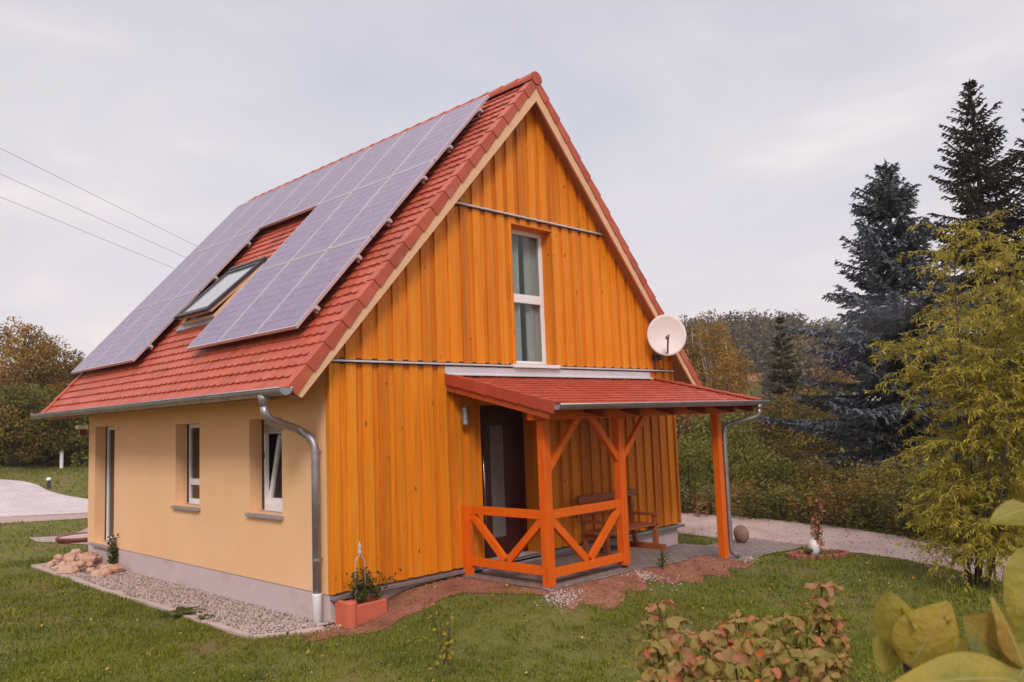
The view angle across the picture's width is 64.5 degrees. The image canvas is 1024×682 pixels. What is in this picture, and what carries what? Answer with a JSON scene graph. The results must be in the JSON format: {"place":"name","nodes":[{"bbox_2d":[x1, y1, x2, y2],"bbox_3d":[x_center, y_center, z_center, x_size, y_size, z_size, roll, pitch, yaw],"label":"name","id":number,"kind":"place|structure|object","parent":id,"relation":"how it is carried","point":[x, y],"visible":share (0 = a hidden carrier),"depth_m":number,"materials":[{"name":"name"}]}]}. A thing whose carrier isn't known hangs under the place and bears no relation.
{"place":"outdoors","nodes":[
{"label":"outdoors","id":0,"kind":"place"},
{"bbox_2d":[38,562,333,633],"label":"gravel","id":1,"kind":"structure","parent":0,"point":[129,580],"depth_m":11.26,"materials":[{"name":"beige gravel"}]},
{"bbox_2d":[56,565,80,573],"bbox_3d":[-7.742,4.012,14.204,0.360,0.191,0.270,-3,-6,7],"label":"sandstone rock","id":2,"kind":"object","parent":1,"relation":"on","point":[66,569],"visible":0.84,"depth_m":14.13,"materials":[{"name":"beige stone"}]},
{"bbox_2d":[106,533,118,564],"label":"climbing plant","id":3,"kind":"object","parent":1,"relation":"on","point":[113,552],"visible":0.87,"depth_m":14.50,"materials":[{"name":"green plant"}]},
{"bbox_2d":[0,363,1022,681],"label":"ground","id":4,"kind":"structure","parent":0,"point":[550,629],"depth_m":9.43,"materials":[{"name":"green plant"}]},
{"bbox_2d":[0,374,57,465],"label":"autumn tree","id":5,"kind":"object","parent":4,"relation":"on","point":[7,397],"visible":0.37,"depth_m":37.22,"materials":[{"name":"green plant"}]},
{"bbox_2d":[0,316,79,454],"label":"autumn tree","id":6,"kind":"object","parent":4,"relation":"on","point":[24,362],"visible":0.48,"depth_m":42.07,"materials":[{"name":"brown plant"}]},
{"bbox_2d":[0,479,87,516],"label":"paved drive","id":7,"kind":"structure","parent":4,"relation":"on","point":[20,498],"depth_m":28.58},
{"bbox_2d":[0,513,87,522],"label":"drive border","id":8,"kind":"object","parent":4,"relation":"on","point":[43,517],"visible":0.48,"depth_m":24.55,"materials":[{"name":"grey concrete"}]},
{"bbox_2d":[0,386,88,466],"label":"autumn tree","id":9,"kind":"object","parent":4,"relation":"on","point":[26,448],"visible":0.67,"depth_m":36.79,"materials":[{"name":"green plant"}]},
{"bbox_2d":[9,333,84,391],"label":"autumn tree","id":10,"kind":"object","parent":4,"relation":"on","point":[79,357],"visible":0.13,"depth_m":44.91,"materials":[{"name":"brown plant"}]},
{"bbox_2d":[25,391,88,466],"bbox_3d":[-21.064,4.335,39.050,5.082,4.258,4.480,-8,-8,44],"label":"autumn tree","id":11,"kind":"object","parent":4,"relation":"on","point":[83,455],"visible":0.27,"depth_m":37.57,"materials":[{"name":"green plant"}]},
{"bbox_2d":[55,532,87,543],"bbox_3d":[-9.980,4.609,19.025,1.280,0.140,1.280,-8,-8,44],"label":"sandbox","id":12,"kind":"object","parent":4,"relation":"on","point":[73,538],"visible":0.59,"depth_m":18.51,"materials":[{"name":"red plastic"}]},
{"bbox_2d":[158,606,205,616],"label":"dock plant","id":13,"kind":"object","parent":4,"relation":"on","point":[181,610],"visible":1,"depth_m":10.68,"materials":[{"name":"green plant"}]},
{"bbox_2d":[30,71,703,623],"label":"timber house","id":14,"kind":"structure","parent":4,"relation":"on","point":[288,471],"depth_m":12.00,"materials":[{"name":"wood"}]},
{"bbox_2d":[90,426,114,549],"bbox_3d":[-7.532,2.717,15.211,1.070,2.223,0.325,-8,-8,44],"label":"window","id":15,"kind":"structure","parent":14,"relation":"in","point":[108,429],"depth_m":15.59,"materials":[{"name":"white plastic"}]},
{"bbox_2d":[71,305,151,373],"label":"solar panel","id":16,"kind":"object","parent":14,"relation":"on","point":[109,341],"visible":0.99,"depth_m":16.35,"materials":[{"name":"glass"}]},
{"bbox_2d":[110,290,199,365],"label":"solar panel","id":17,"kind":"object","parent":14,"relation":"on","point":[145,338],"visible":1,"depth_m":14.80,"materials":[{"name":"glass"}]},
{"bbox_2d":[171,424,200,510],"bbox_3d":[-5.001,1.965,12.752,0.940,1.323,0.325,-8,-8,44],"label":"window","id":18,"kind":"structure","parent":14,"relation":"in","point":[191,481],"depth_m":13.06,"materials":[{"name":"white plastic"}]},
{"bbox_2d":[176,229,258,296],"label":"solar panel","id":19,"kind":"object","parent":14,"relation":"on","point":[216,265],"visible":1,"depth_m":15.78,"materials":[{"name":"glass"}]},
{"bbox_2d":[173,256,267,332],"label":"roof window","id":20,"kind":"structure","parent":14,"relation":"attached to","point":[206,307],"depth_m":13.91,"materials":[{"name":"glass"}]},
{"bbox_2d":[245,418,283,519],"bbox_3d":[-3.200,1.724,11.113,0.950,1.323,0.509,-8,-8,44],"label":"window","id":21,"kind":"structure","parent":14,"relation":"in","point":[270,503],"depth_m":11.37,"materials":[{"name":"white plastic"}]},
{"bbox_2d":[311,305,320,313],"bbox_3d":[-3.665,-0.253,11.647,3.315,0.096,0.094,-8,-8,44],"label":"mounting rail","id":22,"kind":"object","parent":14,"relation":"attached to","point":[316,309],"visible":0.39,"depth_m":10.50,"materials":[{"name":"metal"}]},
{"bbox_2d":[186,261,289,350],"bbox_3d":[-4.245,-0.550,12.638,1.060,1.354,1.215,-8,-8,44],"label":"solar panel","id":23,"kind":"object","parent":22,"relation":"attached to","point":[231,312],"visible":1,"depth_m":12.59,"materials":[{"name":"glass"}]},
{"bbox_2d":[353,255,362,262],"bbox_3d":[-3.224,-0.968,12.194,3.315,0.096,0.094,-8,-8,44],"label":"mounting rail","id":24,"kind":"object","parent":14,"relation":"attached to","point":[358,258],"visible":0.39,"depth_m":11.05,"materials":[{"name":"metal"}]},
{"bbox_2d":[218,250,326,343],"bbox_3d":[-3.481,-0.653,11.889,1.060,1.354,1.215,-8,-8,44],"label":"solar panel","id":25,"kind":"object","parent":24,"relation":"attached to","point":[261,309],"visible":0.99,"depth_m":11.83,"materials":[{"name":"glass"}]},
{"bbox_2d":[254,236,371,336],"bbox_3d":[-2.718,-0.757,11.139,1.060,1.354,1.215,-8,-8,44],"label":"solar panel","id":26,"kind":"object","parent":24,"relation":"attached to","point":[305,296],"visible":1,"depth_m":11.04,"materials":[{"name":"glass"}]},
{"bbox_2d":[383,218,392,226],"bbox_3d":[-2.877,-1.529,12.625,3.315,0.096,0.094,-8,-8,44],"label":"mounting rail","id":27,"kind":"object","parent":14,"relation":"attached to","point":[388,222],"visible":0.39,"depth_m":11.48,"materials":[{"name":"metal"}]},
{"bbox_2d":[257,192,351,271],"bbox_3d":[-3.457,-1.826,13.616,1.060,1.354,1.215,-8,-8,44],"label":"solar panel","id":28,"kind":"object","parent":27,"relation":"attached to","point":[301,235],"visible":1,"depth_m":13.58,"materials":[{"name":"glass"}]},
{"bbox_2d":[419,176,427,183],"bbox_3d":[-2.436,-2.243,13.172,3.315,0.096,0.094,-8,-8,44],"label":"mounting rail","id":29,"kind":"object","parent":14,"relation":"attached to","point":[423,179],"visible":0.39,"depth_m":12.03,"materials":[{"name":"metal"}]},
{"bbox_2d":[291,177,389,260],"bbox_3d":[-2.694,-1.929,12.867,1.060,1.354,1.215,-8,-8,44],"label":"solar panel","id":30,"kind":"object","parent":29,"relation":"attached to","point":[332,228],"visible":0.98,"depth_m":12.83,"materials":[{"name":"glass"}]},
{"bbox_2d":[329,160,434,248],"bbox_3d":[-1.930,-2.032,12.117,1.060,1.354,1.215,-8,-8,44],"label":"solar panel","id":31,"kind":"object","parent":29,"relation":"attached to","point":[381,206],"visible":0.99,"depth_m":12.04,"materials":[{"name":"glass"}]},
{"bbox_2d":[444,145,452,152],"bbox_3d":[-3.989,-2.548,15.468,8.665,0.096,0.094,-8,-8,44],"label":"mounting rail","id":32,"kind":"object","parent":14,"relation":"attached to","point":[449,148],"visible":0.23,"depth_m":12.46,"materials":[{"name":"metal"}]},
{"bbox_2d":[188,197,258,255],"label":"solar panel","id":33,"kind":"object","parent":32,"relation":"attached to","point":[223,226],"visible":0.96,"depth_m":18.34,"materials":[{"name":"glass"}]},
{"bbox_2d":[210,186,282,246],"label":"solar panel","id":34,"kind":"object","parent":32,"relation":"attached to","point":[245,217],"visible":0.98,"depth_m":17.57,"materials":[{"name":"glass"}]},
{"bbox_2d":[234,174,309,237],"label":"solar panel","id":35,"kind":"object","parent":32,"relation":"attached to","point":[268,209],"visible":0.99,"depth_m":16.82,"materials":[{"name":"glass"}]},
{"bbox_2d":[259,161,338,228],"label":"solar panel","id":36,"kind":"object","parent":32,"relation":"attached to","point":[296,197],"visible":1,"depth_m":16.04,"materials":[{"name":"glass"}]},
{"bbox_2d":[474,108,482,116],"bbox_3d":[-3.548,-3.262,16.016,8.665,0.096,0.094,-8,-8,44],"label":"mounting rail","id":37,"kind":"object","parent":14,"relation":"attached to","point":[480,110],"visible":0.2,"depth_m":13.02,"materials":[{"name":"metal"}]},
{"bbox_2d":[287,147,370,217],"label":"solar panel","id":38,"kind":"object","parent":37,"relation":"attached to","point":[325,186],"visible":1,"depth_m":15.29,"materials":[{"name":"glass"}]},
{"bbox_2d":[319,131,405,203],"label":"solar panel","id":39,"kind":"object","parent":37,"relation":"attached to","point":[360,170],"visible":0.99,"depth_m":14.56,"materials":[{"name":"glass"}]},
{"bbox_2d":[353,114,444,190],"bbox_3d":[-1.906,-3.205,13.845,1.060,1.354,1.215,-8,-8,44],"label":"solar panel","id":40,"kind":"object","parent":37,"relation":"attached to","point":[399,152],"visible":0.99,"depth_m":13.81,"materials":[{"name":"glass"}]},
{"bbox_2d":[392,95,488,175],"bbox_3d":[-1.142,-3.308,13.095,1.060,1.354,1.215,-8,-8,44],"label":"solar panel","id":41,"kind":"object","parent":37,"relation":"attached to","point":[440,137],"visible":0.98,"depth_m":13.02,"materials":[{"name":"glass"}]},
{"bbox_2d":[480,405,527,558],"bbox_3d":[-0.214,2.107,12.226,0.136,2.270,1.200,-8,-8,44],"label":"front door","id":42,"kind":"structure","parent":14,"relation":"in","point":[501,427],"depth_m":12.35,"materials":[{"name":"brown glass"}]},
{"bbox_2d":[511,229,560,368],"bbox_3d":[0.212,-0.682,12.840,0.460,2.255,1.025,-8,-8,44],"label":"gable window","id":43,"kind":"structure","parent":14,"relation":"in","point":[533,297],"depth_m":13.15,"materials":[{"name":"white plastic"}]},
{"bbox_2d":[444,366,770,587],"bbox_3d":[1.698,2.017,12.299,2.214,3.311,5.296,-8,-8,44],"label":"entrance porch","id":44,"kind":"object","parent":14,"relation":"attached to","point":[542,402],"visible":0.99,"depth_m":11.23,"materials":[{"name":"orange wood"}]},
{"bbox_2d":[647,314,685,369],"bbox_3d":[2.723,0.006,14.599,0.674,0.979,0.646,-8,-8,44],"label":"satellite dish","id":45,"kind":"object","parent":14,"relation":"attached to","point":[666,334],"visible":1,"depth_m":14.63,"materials":[{"name":"paint"}]},
{"bbox_2d":[427,603,456,673],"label":"young rose","id":46,"kind":"object","parent":4,"relation":"on","point":[447,643],"visible":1,"depth_m":7.83,"materials":[{"name":"green plant"}]},
{"bbox_2d":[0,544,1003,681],"bbox_3d":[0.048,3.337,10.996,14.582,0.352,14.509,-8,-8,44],"label":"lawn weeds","id":47,"kind":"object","parent":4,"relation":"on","point":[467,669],"visible":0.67,"depth_m":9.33,"materials":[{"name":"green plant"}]},
{"bbox_2d":[13,554,990,681],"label":"fallen leaves","id":48,"kind":"object","parent":4,"relation":"on","point":[913,577],"visible":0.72,"depth_m":9.78,"materials":[{"name":"brown plant"}]},
{"bbox_2d":[302,554,753,641],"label":"bare soil","id":49,"kind":"structure","parent":4,"relation":"on","point":[585,593],"depth_m":10.35,"materials":[{"name":"brown soil"}]},
{"bbox_2d":[335,595,386,627],"bbox_3d":[-1.802,3.276,9.760,0.295,0.375,0.570,-8,-8,44],"label":"planter","id":50,"kind":"object","parent":49,"relation":"on","point":[351,613],"visible":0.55,"depth_m":9.62,"materials":[{"name":"ceramic"}]},
{"bbox_2d":[343,566,374,603],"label":"rose bush","id":51,"kind":"object","parent":50,"relation":"on","point":[360,594],"visible":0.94,"depth_m":9.80,"materials":[{"name":"green plant"}]},
{"bbox_2d":[362,569,400,600],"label":"rose shoot","id":52,"kind":"object","parent":50,"relation":"on","point":[373,588],"visible":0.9,"depth_m":9.98,"materials":[{"name":"green plant"}]},
{"bbox_2d":[318,556,762,631],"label":"white pebbles","id":53,"kind":"object","parent":4,"relation":"on","point":[641,575],"visible":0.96,"depth_m":9.96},
{"bbox_2d":[676,414,709,473],"bbox_3d":[7.756,4.307,37.867,3.638,4.200,3.582,-3,-6,5],"label":"deciduous tree","id":54,"kind":"object","parent":4,"relation":"on","point":[680,421],"visible":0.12,"depth_m":37.89,"materials":[{"name":"green plant"}]},
{"bbox_2d":[680,483,715,514],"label":"roadside weed","id":55,"kind":"object","parent":4,"relation":"on","point":[689,507],"visible":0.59,"depth_m":19.65,"materials":[{"name":"green plant"}]},
{"bbox_2d":[677,318,719,433],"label":"birch tree","id":56,"kind":"object","parent":4,"relation":"on","point":[689,346],"visible":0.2,"depth_m":43.58,"materials":[{"name":"orange plant"}]},
{"bbox_2d":[677,432,728,506],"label":"shrub","id":57,"kind":"object","parent":4,"relation":"on","point":[686,461],"visible":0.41,"depth_m":20.63,"materials":[{"name":"green plant"}]},
{"bbox_2d":[684,489,739,516],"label":"roadside weed","id":58,"kind":"object","parent":4,"relation":"on","point":[708,501],"visible":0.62,"depth_m":19.12,"materials":[{"name":"plant"}]},
{"bbox_2d":[677,431,749,495],"bbox_3d":[5.503,3.650,22.681,2.468,2.264,2.284,-3,-6,12],"label":"shrub","id":59,"kind":"object","parent":4,"relation":"on","point":[697,443],"visible":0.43,"depth_m":22.66,"materials":[{"name":"green plant"}]},
{"bbox_2d":[683,309,745,438],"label":"birch tree","id":60,"kind":"object","parent":4,"relation":"on","point":[717,348],"visible":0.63,"depth_m":41.38,"materials":[{"name":"green plant"}]},
{"bbox_2d":[677,412,762,472],"bbox_3d":[8.851,4.189,33.818,3.533,3.277,3.522,-8,-8,44],"label":"deciduous tree","id":61,"kind":"object","parent":4,"relation":"on","point":[706,424],"visible":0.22,"depth_m":33.60,"materials":[{"name":"green plant"}]},
{"bbox_2d":[710,329,763,428],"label":"birch tree","id":62,"kind":"object","parent":4,"relation":"on","point":[743,372],"visible":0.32,"depth_m":46.59,"materials":[{"name":"brown plant"}]},
{"bbox_2d":[733,525,748,542],"bbox_3d":[4.219,3.564,14.930,0.310,0.371,0.293,-8,-8,44],"label":"boulder","id":63,"kind":"object","parent":4,"relation":"on","point":[741,533],"visible":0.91,"depth_m":14.82,"materials":[{"name":"beige stone"}]},
{"bbox_2d":[627,581,854,681],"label":"hydrangea","id":64,"kind":"object","parent":4,"relation":"on","point":[736,660],"visible":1,"depth_m":3.07,"materials":[{"name":"green plant"}]},
{"bbox_2d":[701,424,785,492],"bbox_3d":[6.861,3.528,23.770,2.398,2.177,2.434,-8,-8,44],"label":"shrub","id":65,"kind":"object","parent":4,"relation":"on","point":[738,457],"visible":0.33,"depth_m":23.80,"materials":[{"name":"green plant"}]},
{"bbox_2d":[729,475,775,517],"bbox_3d":[5.521,3.613,18.695,1.181,0.958,1.476,-4,-6,16],"label":"goldenrod","id":66,"kind":"object","parent":4,"relation":"on","point":[735,492],"visible":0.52,"depth_m":18.69,"materials":[{"name":"green plant"}]},
{"bbox_2d":[730,482,783,520],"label":"roadside weed","id":67,"kind":"object","parent":4,"relation":"on","point":[754,501],"visible":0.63,"depth_m":18.24,"materials":[{"name":"green plant"}]},
{"bbox_2d":[720,393,809,465],"bbox_3d":[11.159,4.220,35.912,3.634,3.767,3.367,-2,-6,-4],"label":"deciduous tree","id":68,"kind":"object","parent":4,"relation":"on","point":[771,411],"visible":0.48,"depth_m":35.31,"materials":[{"name":"green plant"}]},
{"bbox_2d":[729,444,805,499],"bbox_3d":[6.823,3.648,21.775,2.023,1.738,1.846,-4,-6,21],"label":"shrub","id":69,"kind":"object","parent":4,"relation":"on","point":[765,470],"visible":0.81,"depth_m":21.59,"materials":[{"name":"green plant"}]},
{"bbox_2d":[741,433,816,491],"bbox_3d":[8.280,3.867,24.866,2.277,2.068,2.256,-8,-8,44],"label":"shrub","id":70,"kind":"object","parent":4,"relation":"on","point":[789,453],"visible":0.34,"depth_m":24.69,"materials":[{"name":"green plant"}]},
{"bbox_2d":[745,487,813,522],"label":"roadside weed","id":71,"kind":"object","parent":4,"relation":"on","point":[770,506],"visible":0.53,"depth_m":18.11,"materials":[{"name":"green plant"}]},
{"bbox_2d":[760,313,818,465],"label":"spruce tree","id":72,"kind":"object","parent":4,"relation":"on","point":[792,377],"visible":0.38,"depth_m":45.58,"materials":[{"name":"green plant"}]},
{"bbox_2d":[770,481,825,522],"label":"roadside weed","id":73,"kind":"object","parent":4,"relation":"on","point":[782,495],"visible":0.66,"depth_m":17.78,"materials":[{"name":"green plant"}]},
{"bbox_2d":[760,383,846,469],"bbox_3d":[13.872,4.164,38.014,4.128,4.377,3.984,-8,-8,44],"label":"deciduous tree","id":74,"kind":"object","parent":4,"relation":"on","point":[810,412],"visible":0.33,"depth_m":37.47,"materials":[{"name":"green plant"}]},
{"bbox_2d":[785,478,845,524],"bbox_3d":[6.555,3.422,17.399,1.327,0.946,1.225,0,-6,-20],"label":"goldenrod","id":75,"kind":"object","parent":4,"relation":"on","point":[810,501],"visible":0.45,"depth_m":17.22,"materials":[{"name":"green plant"}]},
{"bbox_2d":[786,549,849,559],"bbox_3d":[4.996,3.502,13.242,1.020,0.136,0.654,-2,-6,0],"label":"bed edging","id":76,"kind":"object","parent":4,"relation":"on","point":[793,554],"visible":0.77,"depth_m":13.09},
{"bbox_2d":[810,494,825,554],"bbox_3d":[4.985,3.023,13.296,0.288,1.006,0.403,-8,-8,44],"label":"red sapling","id":77,"kind":"object","parent":4,"relation":"on","point":[817,526],"visible":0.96,"depth_m":13.28,"materials":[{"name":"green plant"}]},
{"bbox_2d":[783,455,856,502],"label":"shrub","id":78,"kind":"object","parent":4,"relation":"on","point":[807,473],"visible":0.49,"depth_m":21.69,"materials":[{"name":"green plant"}]},
{"bbox_2d":[790,361,860,468],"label":"deciduous tree","id":79,"kind":"object","parent":4,"relation":"on","point":[840,378],"visible":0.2,"depth_m":43.81,"materials":[{"name":"green plant"}]},
{"bbox_2d":[784,479,871,528],"bbox_3d":[6.815,3.377,16.978,1.664,0.932,1.579,0,-6,-24],"label":"roadside weed","id":80,"kind":"object","parent":4,"relation":"on","point":[830,498],"visible":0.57,"depth_m":16.90,"materials":[{"name":"green plant"}]},
{"bbox_2d":[678,308,986,398],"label":"hill wood","id":81,"kind":"object","parent":4,"relation":"on","point":[756,333],"visible":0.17,"depth_m":153.84,"materials":[{"name":"green plant"}]},
{"bbox_2d":[812,398,901,468],"bbox_3d":[15.562,4.261,35.937,4.180,3.644,3.515,-2,-6,3],"label":"deciduous tree","id":82,"kind":"object","parent":4,"relation":"on","point":[845,449],"visible":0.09,"depth_m":35.86,"materials":[{"name":"green plant"}]},
{"bbox_2d":[822,477,896,527],"bbox_3d":[6.969,3.289,16.648,1.385,1.068,1.388,-8,-8,44],"label":"goldenrod","id":83,"kind":"object","parent":4,"relation":"on","point":[851,494],"visible":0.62,"depth_m":16.48,"materials":[{"name":"green plant"}]},
{"bbox_2d":[819,457,903,503],"bbox_3d":[8.930,3.663,20.824,2.040,1.410,2.360,-5,-6,27],"label":"shrub","id":84,"kind":"object","parent":4,"relation":"on","point":[851,474],"visible":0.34,"depth_m":20.79,"materials":[{"name":"green plant"}]},
{"bbox_2d":[840,487,902,531],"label":"roadside weed","id":85,"kind":"object","parent":4,"relation":"on","point":[849,511],"visible":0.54,"depth_m":15.96,"materials":[{"name":"green plant"}]},
{"bbox_2d":[730,158,1023,490],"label":"spruce tree","id":86,"kind":"object","parent":4,"relation":"on","point":[869,423],"visible":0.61,"depth_m":23.95,"materials":[{"name":"green plant"}]},
{"bbox_2d":[852,483,925,533],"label":"roadside weed","id":87,"kind":"object","parent":4,"relation":"on","point":[875,512],"visible":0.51,"depth_m":15.72,"materials":[{"name":"green plant"}]},
{"bbox_2d":[844,450,938,505],"bbox_3d":[8.992,3.325,18.798,2.451,1.632,2.348,-8,-8,44],"label":"shrub","id":88,"kind":"object","parent":4,"relation":"on","point":[882,479],"visible":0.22,"depth_m":18.77,"materials":[{"name":"green plant"}]},
{"bbox_2d":[877,482,932,537],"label":"roadside weed","id":89,"kind":"object","parent":4,"relation":"on","point":[886,503],"visible":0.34,"depth_m":15.23,"materials":[{"name":"green plant"}]},
{"bbox_2d":[883,488,942,539],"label":"roadside weed","id":90,"kind":"object","parent":4,"relation":"on","point":[911,516],"visible":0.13,"depth_m":14.81,"materials":[{"name":"green plant"}]},
{"bbox_2d":[864,204,1023,591],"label":"willow tree","id":91,"kind":"object","parent":4,"relation":"on","point":[991,391],"visible":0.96,"depth_m":10.72,"materials":[{"name":"green plant"}]},
{"bbox_2d":[889,449,1003,503],"bbox_3d":[9.598,3.235,17.877,2.394,1.788,2.553,-8,-8,44],"label":"shrub","id":92,"kind":"object","parent":4,"relation":"on","point":[912,479],"visible":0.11,"depth_m":17.94,"materials":[{"name":"green plant"}]},
{"bbox_2d":[872,500,1023,681],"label":"rhododendron","id":93,"kind":"object","parent":4,"relation":"on","point":[926,643],"visible":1,"depth_m":0.98,"materials":[{"name":"yellow plant"}]},
{"bbox_2d":[895,78,1023,459],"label":"spruce tree","id":94,"kind":"object","parent":4,"relation":"on","point":[968,163],"visible":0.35,"depth_m":29.26,"materials":[{"name":"green plant"}]},
{"bbox_2d":[948,108,1023,427],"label":"spruce tree","id":95,"kind":"object","parent":4,"relation":"on","point":[1013,225],"visible":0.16,"depth_m":27.93,"materials":[{"name":"green plant"}]},
{"bbox_2d":[0,0,1023,374],"label":"sky","id":96,"kind":"structure","parent":0,"point":[727,143],"materials":[{"name":"white"}]},
{"bbox_2d":[458,538,807,590],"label":"patio","id":97,"kind":"structure","parent":0,"point":[641,558],"depth_m":12.11,"materials":[{"name":"grey concrete"}]},
{"bbox_2d":[576,488,666,556],"bbox_3d":[1.781,2.947,13.100,0.710,0.993,1.520,-8,-8,44],"label":"garden bench","id":98,"kind":"object","parent":97,"relation":"on","point":[653,524],"visible":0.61,"depth_m":13.26,"materials":[{"name":"brown wood"}]},
{"bbox_2d":[677,512,1010,580],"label":"gravel road","id":99,"kind":"structure","parent":0,"point":[873,542],"depth_m":15.22,"materials":[{"name":"grey gravel"}]},
{"bbox_3d":[-6.686,-1.014,16.364,3.290,0.096,0.094,-8,-8,44],"label":"mounting rail","id":100,"kind":"object","parent":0,"visible":0},
{"bbox_2d":[133,248,207,310],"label":"solar panel","id":101,"kind":"object","parent":100,"relation":"attached to","point":[170,280],"visible":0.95,"depth_m":17.34,"materials":[{"name":"glass"}]},
{"bbox_2d":[153,238,232,304],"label":"solar panel","id":102,"kind":"object","parent":100,"relation":"attached to","point":[189,275],"visible":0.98,"depth_m":16.59,"materials":[{"name":"glass"}]},
{"bbox_3d":[-7.474,0.262,15.386,3.290,0.096,0.094,-8,-8,44],"label":"mounting rail","id":103,"kind":"object","parent":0,"visible":0},
{"bbox_2d":[90,298,173,369],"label":"solar panel","id":104,"kind":"object","parent":103,"relation":"attached to","point":[109,356],"visible":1,"depth_m":15.60,"materials":[{"name":"glass"}]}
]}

